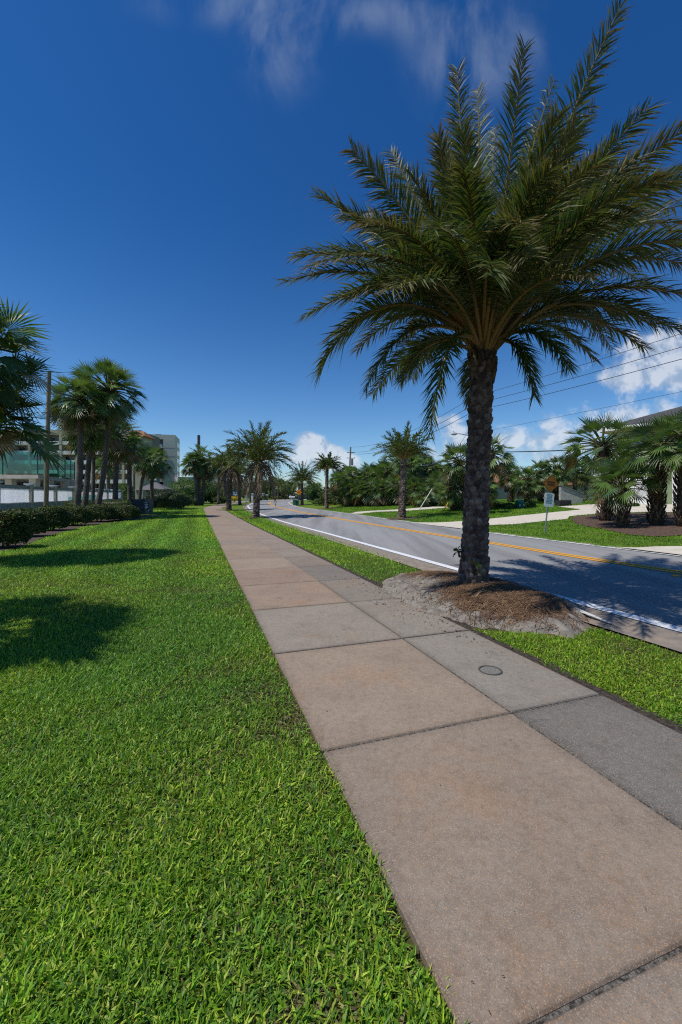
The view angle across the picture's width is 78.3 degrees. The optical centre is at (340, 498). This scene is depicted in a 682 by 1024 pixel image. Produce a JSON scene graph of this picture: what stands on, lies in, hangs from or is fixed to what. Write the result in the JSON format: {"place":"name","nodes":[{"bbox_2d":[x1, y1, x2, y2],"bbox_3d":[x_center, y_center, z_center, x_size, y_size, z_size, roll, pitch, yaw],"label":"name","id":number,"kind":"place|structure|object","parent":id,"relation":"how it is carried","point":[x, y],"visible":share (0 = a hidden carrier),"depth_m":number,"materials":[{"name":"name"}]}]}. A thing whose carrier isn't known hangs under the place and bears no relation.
{"place":"outdoors","nodes":[
{"label":"outdoors","id":0,"kind":"place"},
{"bbox_2d":[0,590,468,1023],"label":"lawn grass","id":1,"kind":"structure","parent":0,"point":[43,772],"depth_m":1.66,"materials":[{"name":"green plant"}]},
{"bbox_2d":[0,498,681,1023],"bbox_3d":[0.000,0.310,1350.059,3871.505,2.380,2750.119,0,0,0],"label":"ground","id":2,"kind":"structure","parent":0,"point":[292,698],"depth_m":4.64,"materials":[{"name":"green plant"}]},
{"bbox_2d":[0,379,67,473],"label":"cabbage palm","id":3,"kind":"object","parent":2,"relation":"on","point":[7,437],"visible":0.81,"depth_m":9.64,"materials":[{"name":"green plant"}]},
{"bbox_2d":[0,296,68,443],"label":"cabbage palm","id":4,"kind":"object","parent":2,"relation":"on","point":[15,371],"visible":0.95,"depth_m":9.28,"materials":[{"name":"green plant"}]},
{"bbox_2d":[0,451,90,503],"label":"glass building","id":5,"kind":"structure","parent":2,"relation":"on","point":[22,463],"depth_m":34.74,"materials":[{"name":"green glass"}]},
{"bbox_2d":[43,372,50,505],"bbox_3d":[-14.895,-2.491,20.989,0.700,7.944,0.246,0,0,0],"label":"wooden pole","id":6,"kind":"object","parent":2,"relation":"on","point":[46,469],"visible":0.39,"depth_m":20.92,"materials":[{"name":"brown wood"}]},
{"bbox_2d":[0,481,121,509],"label":"picket fence","id":7,"kind":"object","parent":2,"relation":"on","point":[55,494],"visible":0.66,"depth_m":27.47,"materials":[{"name":"paint"}]},
{"bbox_2d":[37,372,113,505],"bbox_3d":[-16.511,-3.299,26.467,4.409,9.354,4.466,0,0,0],"label":"cabbage palm","id":8,"kind":"object","parent":2,"relation":"on","point":[87,422],"visible":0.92,"depth_m":26.18,"materials":[{"name":"green plant"}]},
{"bbox_2d":[0,430,159,499],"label":"apartment wing","id":9,"kind":"structure","parent":2,"relation":"on","point":[155,443],"depth_m":124.93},
{"bbox_2d":[0,515,160,550],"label":"mulch bed","id":10,"kind":"object","parent":2,"relation":"on","point":[39,536],"visible":0.55,"depth_m":17.61,"materials":[{"name":"brown soil"}]},
{"bbox_2d":[0,509,32,546],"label":"hedge shrub","id":11,"kind":"object","parent":10,"relation":"on","point":[15,528],"visible":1,"depth_m":11.30,"materials":[{"name":"green plant"}]},
{"bbox_2d":[11,508,49,534],"bbox_3d":[-11.166,0.877,14.855,1.324,1.116,1.138,0,0,0],"label":"hedge shrub","id":12,"kind":"object","parent":10,"relation":"on","point":[38,522],"visible":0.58,"depth_m":14.70,"materials":[{"name":"green plant"}]},
{"bbox_2d":[36,505,70,530],"bbox_3d":[-12.265,0.855,17.667,1.424,1.162,1.303,0,0,0],"label":"hedge shrub","id":13,"kind":"object","parent":10,"relation":"on","point":[59,517],"visible":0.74,"depth_m":17.37,"materials":[{"name":"green plant"}]},
{"bbox_2d":[61,504,95,524],"bbox_3d":[-13.360,0.866,20.947,1.778,1.142,1.554,0,0,0],"label":"hedge shrub","id":14,"kind":"object","parent":10,"relation":"on","point":[78,513],"visible":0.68,"depth_m":20.56,"materials":[{"name":"green plant"}]},
{"bbox_2d":[85,504,119,521],"bbox_3d":[-13.839,0.856,23.953,2.014,1.137,1.819,0,0,0],"label":"hedge shrub","id":15,"kind":"object","parent":10,"relation":"on","point":[102,512],"visible":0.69,"depth_m":23.51,"materials":[{"name":"green plant"}]},
{"bbox_2d":[107,504,140,519],"bbox_3d":[-13.251,0.877,25.416,1.971,1.078,1.775,0,0,0],"label":"hedge shrub","id":16,"kind":"object","parent":10,"relation":"on","point":[125,511],"visible":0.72,"depth_m":24.97,"materials":[{"name":"green plant"}]},
{"bbox_2d":[56,407,126,505],"bbox_3d":[-17.483,-2.855,29.383,4.275,8.407,4.612,0,0,0],"label":"cabbage palm","id":17,"kind":"object","parent":2,"relation":"on","point":[94,443],"visible":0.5,"depth_m":28.98,"materials":[{"name":"green plant"}]},
{"bbox_2d":[66,409,121,503],"bbox_3d":[-19.453,-3.277,33.067,3.962,9.167,4.079,0,0,0],"label":"cabbage palm","id":18,"kind":"object","parent":2,"relation":"on","point":[93,483],"visible":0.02,"depth_m":32.90,"materials":[{"name":"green plant"}]},
{"bbox_2d":[67,356,148,503],"bbox_3d":[-15.684,-3.991,28.158,5.218,10.739,4.979,0,0,0],"label":"cabbage palm","id":19,"kind":"object","parent":2,"relation":"on","point":[112,384],"visible":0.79,"depth_m":27.54,"materials":[{"name":"green plant"}]},
{"bbox_2d":[94,499,131,505],"bbox_3d":[-17.407,0.703,32.032,3.143,1.335,1.251,0,0,0],"label":"hedge","id":20,"kind":"object","parent":2,"relation":"on","point":[110,502],"visible":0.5,"depth_m":31.70,"materials":[{"name":"green plant"}]},
{"bbox_2d":[97,418,143,501],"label":"cabbage palm","id":21,"kind":"object","parent":2,"relation":"on","point":[129,449],"visible":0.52,"depth_m":32.85,"materials":[{"name":"green plant"}]},
{"bbox_2d":[0,508,242,594],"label":"lawn grass","id":22,"kind":"structure","parent":2,"relation":"on","point":[189,521],"depth_m":9.43,"materials":[{"name":"green plant"}]},
{"bbox_2d":[118,483,134,500],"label":"shrub","id":23,"kind":"object","parent":2,"relation":"on","point":[123,487],"visible":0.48,"depth_m":66.40,"materials":[{"name":"green plant"}]},
{"bbox_2d":[119,432,151,498],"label":"cabbage palm","id":24,"kind":"object","parent":2,"relation":"on","point":[129,478],"visible":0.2,"depth_m":35.86,"materials":[{"name":"green plant"}]},
{"bbox_2d":[128,498,152,514],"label":"sign wall","id":25,"kind":"structure","parent":2,"relation":"on","point":[144,505],"depth_m":33.00,"materials":[{"name":"stone"}]},
{"bbox_2d":[128,431,155,498],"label":"stair tower","id":26,"kind":"structure","parent":2,"relation":"on","point":[135,481],"depth_m":117.53,"materials":[{"name":"paint"}]},
{"bbox_2d":[132,444,167,498],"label":"cabbage palm","id":27,"kind":"object","parent":2,"relation":"on","point":[148,467],"visible":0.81,"depth_m":42.74,"materials":[{"name":"green plant"}]},
{"bbox_2d":[135,482,172,498],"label":"pavilion","id":28,"kind":"structure","parent":2,"relation":"on","point":[146,488],"depth_m":56.56,"materials":[{"name":"grey"}]},
{"bbox_2d":[137,446,172,508],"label":"cabbage palm","id":29,"kind":"object","parent":2,"relation":"on","point":[163,457],"visible":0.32,"depth_m":45.85,"materials":[{"name":"green plant"}]},
{"bbox_2d":[143,488,179,498],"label":"shrub","id":30,"kind":"object","parent":2,"relation":"on","point":[164,493],"visible":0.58,"depth_m":50.79,"materials":[{"name":"green plant"}]},
{"bbox_2d":[154,498,185,508],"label":"hedge","id":31,"kind":"object","parent":2,"relation":"on","point":[165,503],"visible":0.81,"depth_m":46.15,"materials":[{"name":"green plant"}]},
{"bbox_2d":[168,493,193,505],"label":"shrub","id":32,"kind":"object","parent":2,"relation":"on","point":[186,499],"visible":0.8,"depth_m":48.63,"materials":[{"name":"green plant"}]},
{"bbox_2d":[150,434,221,498],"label":"apartment block","id":33,"kind":"structure","parent":2,"relation":"on","point":[170,444],"depth_m":149.78,"materials":[{"name":"grey paint"}]},
{"bbox_2d":[166,477,217,499],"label":"shrub","id":34,"kind":"object","parent":2,"relation":"on","point":[188,487],"visible":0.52,"depth_m":73.46,"materials":[{"name":"green plant"}]},
{"bbox_2d":[180,450,209,505],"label":"cabbage palm","id":35,"kind":"object","parent":2,"relation":"on","point":[189,466],"visible":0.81,"depth_m":61.58,"materials":[{"name":"green plant"}]},
{"bbox_2d":[183,444,213,505],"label":"cabbage palm","id":36,"kind":"object","parent":2,"relation":"on","point":[202,450],"visible":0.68,"depth_m":61.83,"materials":[{"name":"green plant"}]},
{"bbox_2d":[190,456,217,504],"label":"cabbage palm","id":37,"kind":"object","parent":2,"relation":"on","point":[209,478],"visible":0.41,"depth_m":62.56,"materials":[{"name":"green plant"}]},
{"bbox_2d":[209,457,227,503],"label":"cabbage palm","id":38,"kind":"object","parent":2,"relation":"on","point":[219,469],"visible":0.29,"depth_m":69.75,"materials":[{"name":"green plant"}]},
{"bbox_2d":[241,484,334,498],"bbox_3d":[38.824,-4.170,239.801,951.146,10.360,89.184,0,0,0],"label":"wood","id":39,"kind":"object","parent":2,"relation":"on","point":[294,494],"visible":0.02,"depth_m":214.05,"materials":[{"name":"green plant"}]},
{"bbox_2d":[307,488,321,501],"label":"shrub","id":40,"kind":"object","parent":2,"relation":"on","point":[312,495],"visible":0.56,"depth_m":64.48,"materials":[{"name":"green plant"}]},
{"bbox_2d":[228,510,421,582],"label":"verge grass","id":41,"kind":"structure","parent":2,"relation":"on","point":[280,532],"depth_m":11.19,"materials":[{"name":"green plant"}]},
{"bbox_2d":[332,470,351,492],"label":"cabbage palm","id":42,"kind":"object","parent":2,"relation":"on","point":[336,478],"visible":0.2,"depth_m":51.85,"materials":[{"name":"green plant"}]},
{"bbox_2d":[336,478,357,506],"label":"cabbage palm","id":43,"kind":"object","parent":2,"relation":"on","point":[345,497],"visible":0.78,"depth_m":46.60,"materials":[{"name":"green plant"}]},
{"bbox_2d":[338,465,362,504],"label":"cabbage palm","id":44,"kind":"object","parent":2,"relation":"on","point":[349,470],"visible":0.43,"depth_m":49.69,"materials":[{"name":"green plant"}]},
{"bbox_2d":[347,479,368,506],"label":"cabbage palm","id":45,"kind":"object","parent":2,"relation":"on","point":[357,486],"visible":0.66,"depth_m":45.69,"materials":[{"name":"green plant"}]},
{"bbox_2d":[353,465,376,504],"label":"cabbage palm","id":46,"kind":"object","parent":2,"relation":"on","point":[368,470],"visible":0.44,"depth_m":48.65,"materials":[{"name":"green plant"}]},
{"bbox_2d":[356,476,381,506],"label":"cabbage palm","id":47,"kind":"object","parent":2,"relation":"on","point":[368,500],"visible":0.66,"depth_m":44.72,"materials":[{"name":"green plant"}]},
{"bbox_2d":[366,477,395,505],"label":"cabbage palm","id":48,"kind":"object","parent":2,"relation":"on","point":[381,492],"visible":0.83,"depth_m":43.39,"materials":[{"name":"green plant"}]},
{"bbox_2d":[373,459,395,486],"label":"cabbage palm","id":49,"kind":"object","parent":2,"relation":"on","point":[386,474],"visible":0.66,"depth_m":46.68,"materials":[{"name":"green plant"}]},
{"bbox_2d":[383,473,410,505],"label":"cabbage palm","id":50,"kind":"object","parent":2,"relation":"on","point":[395,480],"visible":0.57,"depth_m":42.73,"materials":[{"name":"green plant"}]},
{"bbox_2d":[387,517,420,519],"bbox_3d":[3.980,1.316,27.500,2.373,0.209,2.242,0,0,0],"label":"mulch ring","id":51,"kind":"object","parent":2,"relation":"on","point":[393,518],"visible":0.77,"depth_m":27.07,"materials":[{"name":"brown plant"}]},
{"bbox_2d":[369,421,435,518],"bbox_3d":[4.021,-1.735,27.437,4.551,6.534,4.714,0,0,0],"label":"date palm","id":52,"kind":"object","parent":51,"relation":"on","point":[397,446],"visible":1,"depth_m":27.27,"materials":[{"name":"green plant"}]},
{"bbox_2d":[393,452,425,502],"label":"cabbage palm","id":53,"kind":"object","parent":2,"relation":"on","point":[411,468],"visible":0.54,"depth_m":43.39,"materials":[{"name":"green plant"}]},
{"bbox_2d":[398,474,428,504],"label":"cabbage palm","id":54,"kind":"object","parent":2,"relation":"on","point":[413,486],"visible":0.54,"depth_m":40.60,"materials":[{"name":"green plant"}]},
{"bbox_2d":[409,484,434,507],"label":"cabbage palm","id":55,"kind":"object","parent":2,"relation":"on","point":[418,503],"visible":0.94,"depth_m":37.61,"materials":[{"name":"green plant"}]},
{"bbox_2d":[411,455,437,483],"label":"cabbage palm","id":56,"kind":"object","parent":2,"relation":"on","point":[427,461],"visible":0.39,"depth_m":45.24,"materials":[{"name":"green plant"}]},
{"bbox_2d":[414,478,442,500],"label":"cabbage palm","id":57,"kind":"object","parent":2,"relation":"on","point":[431,482],"visible":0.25,"depth_m":39.65,"materials":[{"name":"green plant"}]},
{"bbox_2d":[427,470,450,498],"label":"cabbage palm","id":58,"kind":"object","parent":2,"relation":"on","point":[436,474],"visible":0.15,"depth_m":41.58,"materials":[{"name":"green plant"}]},
{"bbox_2d":[433,473,463,510],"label":"cabbage palm","id":59,"kind":"object","parent":2,"relation":"on","point":[455,498],"visible":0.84,"depth_m":30.69,"materials":[{"name":"green plant"}]},
{"bbox_2d":[438,441,466,510],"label":"cabbage palm","id":60,"kind":"object","parent":2,"relation":"on","point":[457,470],"visible":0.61,"depth_m":29.68,"materials":[{"name":"green plant"}]},
{"bbox_2d":[229,512,681,733],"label":"soil strip","id":61,"kind":"object","parent":2,"relation":"on","point":[665,721],"visible":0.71,"depth_m":3.29,"materials":[{"name":"brown soil"}]},
{"bbox_2d":[382,572,597,638],"bbox_3d":[1.632,1.274,5.794,2.250,0.288,4.100,0,0,-19],"label":"sand mound","id":62,"kind":"object","parent":2,"relation":"on","point":[567,630],"visible":0.33,"depth_m":4.88,"materials":[{"name":"grey sand"}]},
{"bbox_2d":[270,0,681,585],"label":"date palm","id":63,"kind":"object","parent":62,"relation":"on","point":[470,276],"visible":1,"depth_m":5.11,"materials":[{"name":"green plant"}]},
{"bbox_2d":[377,570,621,652],"bbox_3d":[1.562,1.252,5.783,1.913,0.287,4.576,0,0,-19],"label":"pine straw","id":64,"kind":"object","parent":62,"relation":"on","point":[507,597],"visible":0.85,"depth_m":5.00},
{"bbox_2d":[489,474,500,504],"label":"cabbage palm","id":65,"kind":"object","parent":2,"relation":"on","point":[494,492],"visible":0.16,"depth_m":26.63,"materials":[{"name":"green plant"}]},
{"bbox_2d":[460,474,535,498],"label":"bungalow","id":66,"kind":"object","parent":2,"relation":"on","point":[503,494],"visible":0.13,"depth_m":58.00,"materials":[{"name":"paint"}]},
{"bbox_2d":[318,499,681,547],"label":"bank grass","id":67,"kind":"structure","parent":2,"relation":"on","point":[444,514],"depth_m":19.58,"materials":[{"name":"green plant"}]},
{"bbox_2d":[489,433,517,509],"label":"cabbage palm","id":68,"kind":"object","parent":2,"relation":"on","point":[496,468],"visible":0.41,"depth_m":28.24,"materials":[{"name":"green plant"}]},
{"bbox_2d":[497,462,524,502],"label":"cabbage palm","id":69,"kind":"object","parent":2,"relation":"on","point":[508,480],"visible":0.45,"depth_m":35.83,"materials":[{"name":"green plant"}]},
{"bbox_2d":[508,464,546,500],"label":"cabbage palm","id":70,"kind":"object","parent":2,"relation":"on","point":[528,493],"visible":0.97,"depth_m":32.47,"materials":[{"name":"green plant"}]},
{"bbox_2d":[525,459,552,501],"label":"cabbage palm","id":71,"kind":"object","parent":2,"relation":"on","point":[539,473],"visible":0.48,"depth_m":34.76,"materials":[{"name":"green plant"}]},
{"bbox_2d":[543,474,558,532],"bbox_3d":[8.093,0.299,16.178,0.674,2.488,0.082,0,0,-10],"label":"road sign","id":72,"kind":"object","parent":2,"relation":"on","point":[550,483],"visible":0.98,"depth_m":16.14,"materials":[{"name":"metal"}]},
{"bbox_2d":[539,454,576,499],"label":"cabbage palm","id":73,"kind":"object","parent":2,"relation":"on","point":[556,472],"visible":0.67,"depth_m":33.65,"materials":[{"name":"green plant"}]},
{"bbox_2d":[542,477,598,499],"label":"bungalow","id":74,"kind":"object","parent":2,"relation":"on","point":[571,487],"visible":0.04,"depth_m":47.00,"materials":[{"name":"paint"}]},
{"bbox_2d":[558,485,583,503],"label":"block wall","id":75,"kind":"structure","parent":2,"relation":"on","point":[572,495],"depth_m":30.00,"materials":[{"name":"grey concrete"}]},
{"bbox_2d":[562,459,592,490],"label":"cabbage palm","id":76,"kind":"object","parent":2,"relation":"on","point":[579,483],"visible":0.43,"depth_m":36.60,"materials":[{"name":"green plant"}]},
{"bbox_2d":[474,626,681,726],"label":"verge grass","id":77,"kind":"structure","parent":2,"relation":"on","point":[575,644],"depth_m":3.47,"materials":[{"name":"green plant"}]},
{"bbox_2d":[577,459,598,500],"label":"cabbage palm","id":78,"kind":"object","parent":2,"relation":"on","point":[586,492],"visible":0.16,"depth_m":40.85,"materials":[{"name":"green plant"}]},
{"bbox_2d":[571,513,681,535],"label":"mulch bed","id":79,"kind":"object","parent":2,"relation":"on","point":[639,523],"visible":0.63,"depth_m":16.16,"materials":[{"name":"brown soil"}]},
{"bbox_2d":[555,411,646,520],"bbox_3d":[11.525,-1.380,18.572,3.988,4.824,3.574,0,0,0],"label":"cabbage palm","id":80,"kind":"object","parent":79,"relation":"on","point":[602,448],"visible":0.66,"depth_m":18.41,"materials":[{"name":"green plant"}]},
{"bbox_2d":[581,454,668,526],"bbox_3d":[10.932,-0.337,16.237,3.104,2.912,2.880,0,0,0],"label":"cabbage palm","id":81,"kind":"object","parent":79,"relation":"on","point":[623,492],"visible":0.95,"depth_m":15.97,"materials":[{"name":"green plant"}]},
{"bbox_2d":[607,411,681,524],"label":"cabbage palm","id":82,"kind":"object","parent":79,"relation":"on","point":[657,511],"visible":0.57,"depth_m":15.88,"materials":[{"name":"green plant"}]},
{"bbox_2d":[631,409,681,526],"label":"cabbage palm","id":83,"kind":"object","parent":79,"relation":"on","point":[659,432],"visible":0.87,"depth_m":15.04,"materials":[{"name":"green plant"}]},
{"bbox_2d":[597,406,681,503],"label":"green house","id":84,"kind":"structure","parent":2,"relation":"on","point":[669,490],"depth_m":26.46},
{"bbox_2d":[627,463,649,503],"bbox_3d":[18.700,-0.895,26.879,0.047,2.730,2.052,0,0,-36],"label":"garage door","id":85,"kind":"structure","parent":84,"relation":"in","point":[644,493],"depth_m":26.47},
{"bbox_2d":[0,0,681,492],"label":"sky","id":86,"kind":"structure","parent":0,"point":[158,158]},
{"bbox_2d":[351,506,447,513],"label":"driveway","id":87,"kind":"structure","parent":0,"point":[423,508],"depth_m":35.94,"materials":[{"name":"concrete"}]},
{"bbox_2d":[203,508,681,1023],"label":"pavement","id":88,"kind":"structure","parent":0,"point":[479,832],"depth_m":1.91,"materials":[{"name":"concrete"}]},
{"bbox_2d":[260,561,657,1014],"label":"leaf litter","id":89,"kind":"object","parent":88,"relation":"on","point":[430,622],"visible":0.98,"depth_m":5.01,"materials":[{"name":"plant"}]},
{"bbox_2d":[478,665,502,675],"bbox_3d":[1.170,1.347,3.281,0.184,0.007,0.184,0,0,0],"label":"meter cover","id":90,"kind":"object","parent":88,"relation":"on","point":[490,670],"visible":1,"depth_m":3.27,"materials":[{"name":"metal"}]},
{"bbox_2d":[249,499,681,633],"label":"road","id":91,"kind":"structure","parent":0,"point":[652,594],"depth_m":8.83,"materials":[{"name":"grey asphalt"}]},
{"bbox_2d":[243,500,681,651],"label":"gutter","id":92,"kind":"object","parent":91,"relation":"on","point":[653,634],"visible":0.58,"depth_m":4.62,"materials":[{"name":"concrete"}]},
{"bbox_2d":[247,499,681,631],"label":"edge line","id":93,"kind":"object","parent":91,"relation":"on","point":[647,620],"visible":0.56,"depth_m":5.33,"materials":[{"name":"white paint"}]},
{"bbox_2d":[268,502,681,573],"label":"line","id":94,"kind":"object","parent":91,"relation":"on","point":[523,548],"visible":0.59,"depth_m":9.94,"materials":[{"name":"yellow paint"}]},
{"bbox_2d":[269,502,681,571],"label":"line","id":95,"kind":"object","parent":91,"relation":"on","point":[525,547],"visible":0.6,"depth_m":10.13,"materials":[{"name":"yellow paint"}]},
{"bbox_2d":[288,501,679,555],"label":"edge line","id":96,"kind":"object","parent":91,"relation":"on","point":[536,538],"visible":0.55,"depth_m":13.50,"materials":[{"name":"white paint"}]},
{"bbox_2d":[412,504,676,527],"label":"driveway","id":97,"kind":"structure","parent":0,"point":[585,509],"depth_m":22.46,"materials":[{"name":"concrete"}]},
{"bbox_2d":[621,546,681,554],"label":"driveway","id":98,"kind":"structure","parent":0,"point":[671,549],"depth_m":11.27,"materials":[{"name":"concrete"}]},
{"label":"parking court","id":99,"kind":"structure","parent":0,"visible":0},
{"bbox_2d":[95,456,123,488],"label":"cabbage palm","id":100,"kind":"object","parent":99,"relation":"on","point":[109,471],"visible":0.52,"depth_m":56.34,"materials":[{"name":"green plant"}]},
{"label":"mulch ring","id":101,"kind":"structure","parent":0,"visible":0},
{"bbox_2d":[217,420,296,517],"bbox_3d":[-5.593,-2.001,28.498,5.477,6.977,5.635,0,0,42],"label":"date palm","id":102,"kind":"object","parent":101,"relation":"on","point":[253,452],"visible":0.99,"depth_m":27.91,"materials":[{"name":"green plant"}]},
{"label":"mulch ring","id":103,"kind":"structure","parent":0,"visible":0},
{"bbox_2d":[202,442,249,509],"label":"date palm","id":104,"kind":"object","parent":103,"relation":"on","point":[230,475],"visible":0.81,"depth_m":42.71,"materials":[{"name":"green plant"}]},
{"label":"mulch ring","id":105,"kind":"structure","parent":0,"visible":0},
{"bbox_2d":[221,461,251,504],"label":"date palm","id":106,"kind":"object","parent":105,"relation":"on","point":[239,489],"visible":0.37,"depth_m":63.79,"materials":[{"name":"green plant"}]},
{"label":"mulch ring","id":107,"kind":"structure","parent":0,"visible":0},
{"bbox_2d":[285,461,321,504],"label":"date palm","id":108,"kind":"object","parent":107,"relation":"on","point":[300,477],"visible":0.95,"depth_m":62.46,"materials":[{"name":"green plant"}]},
{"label":"mulch ring","id":109,"kind":"structure","parent":0,"visible":0},
{"bbox_2d":[311,451,344,508],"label":"date palm","id":110,"kind":"object","parent":109,"relation":"on","point":[323,463],"visible":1,"depth_m":46.80,"materials":[{"name":"green plant"}]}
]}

